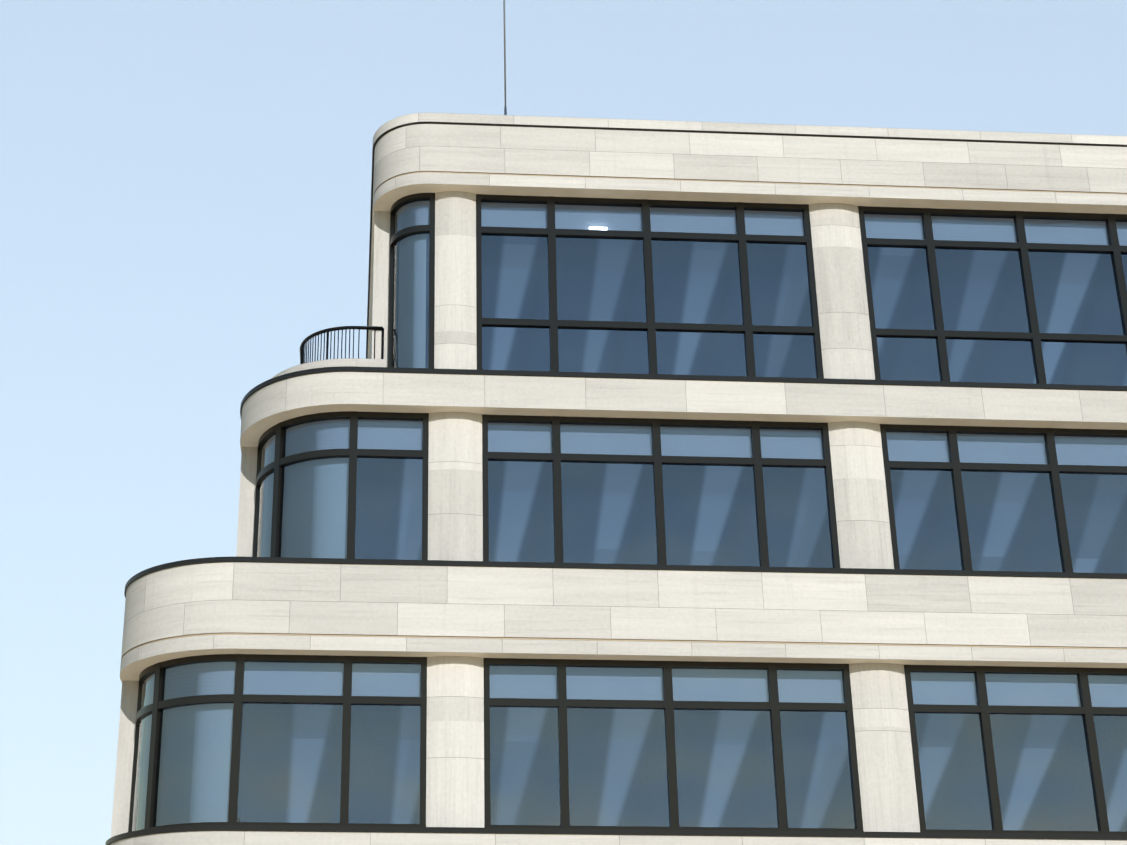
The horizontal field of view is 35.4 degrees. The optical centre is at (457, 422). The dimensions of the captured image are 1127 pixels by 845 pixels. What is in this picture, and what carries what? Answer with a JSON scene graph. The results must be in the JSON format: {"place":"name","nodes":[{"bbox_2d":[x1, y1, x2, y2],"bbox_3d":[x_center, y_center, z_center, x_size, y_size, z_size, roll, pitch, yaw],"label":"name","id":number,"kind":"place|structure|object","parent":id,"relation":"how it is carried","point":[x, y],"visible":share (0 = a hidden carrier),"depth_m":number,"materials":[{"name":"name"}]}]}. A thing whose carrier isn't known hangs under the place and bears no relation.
{"place":"outdoors","nodes":[
{"label":"outdoors","id":0,"kind":"place"},
{"bbox_2d":[105,113,1126,844],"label":"stone facade","id":1,"kind":"structure","parent":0,"point":[550,603],"depth_m":22.90,"materials":[{"name":"beige stone"}]},
{"bbox_2d":[139,234,425,829],"bbox_3d":[-2.260,1.115,23.686,3.569,8.912,1.254,1,-23,-3],"label":"window glass","id":2,"kind":"object","parent":1,"relation":"attached to","point":[221,760],"depth_m":22.93,"materials":[{"name":"blue glass"}]},
{"bbox_2d":[300,326,383,363],"bbox_3d":[-2.074,1.935,31.099,1.192,1.016,14.734,1,-23,-3],"label":"terrace railing","id":3,"kind":"object","parent":1,"relation":"on","point":[308,338],"visible":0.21,"depth_m":24.53,"materials":[{"name":"black metal"}]},
{"bbox_2d":[503,0,506,114],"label":"lightning rod","id":4,"kind":"object","parent":1,"relation":"on","point":[505,110],"visible":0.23,"depth_m":26.70,"materials":[{"name":"silver metal"}]},
{"bbox_2d":[589,227,606,229],"bbox_3d":[1.980,-2.730,24.828,0.252,0.050,0.024,1,-23,-3],"label":"ceiling light","id":5,"kind":"object","parent":1,"relation":"attached to","point":[598,228],"depth_m":24.82,"materials":[{"name":"white"}]},
{"bbox_2d":[120,184,1126,681],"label":"building soffit","id":6,"kind":"structure","parent":1,"relation":"attached to","point":[252,436],"depth_m":23.70,"materials":[{"name":"beige stone"}]},
{"bbox_2d":[121,171,1126,659],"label":"building groove","id":7,"kind":"object","parent":1,"relation":"attached to","point":[645,639],"visible":0.83,"depth_m":22.45},
{"bbox_2d":[128,193,1126,833],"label":"window frames","id":8,"kind":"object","parent":1,"relation":"attached to","point":[562,703],"visible":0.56,"depth_m":23.41,"materials":[{"name":"black metal"}]},
{"bbox_2d":[367,122,1126,357],"bbox_3d":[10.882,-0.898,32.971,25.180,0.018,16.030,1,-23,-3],"label":"coping","id":9,"kind":"object","parent":1,"relation":"on","point":[697,131],"visible":0.67,"depth_m":25.29,"materials":[{"name":"grey stone"}]},
{"bbox_2d":[146,201,1126,706],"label":"transom windows","id":10,"kind":"structure","parent":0,"point":[624,217],"depth_m":23.55,"materials":[{"name":"blue glass"}]},
{"bbox_2d":[237,234,1126,831],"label":"window panes","id":11,"kind":"structure","parent":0,"point":[685,490],"depth_m":23.94,"materials":[{"name":"blue glass"}]},
{"label":"ground","id":12,"kind":"structure","parent":0,"visible":0},
{"bbox_2d":[0,0,1126,844],"bbox_3d":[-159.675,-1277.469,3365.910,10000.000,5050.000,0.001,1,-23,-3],"label":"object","id":13,"kind":"object","parent":12,"relation":"on","point":[184,220],"depth_m":2996.65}
]}

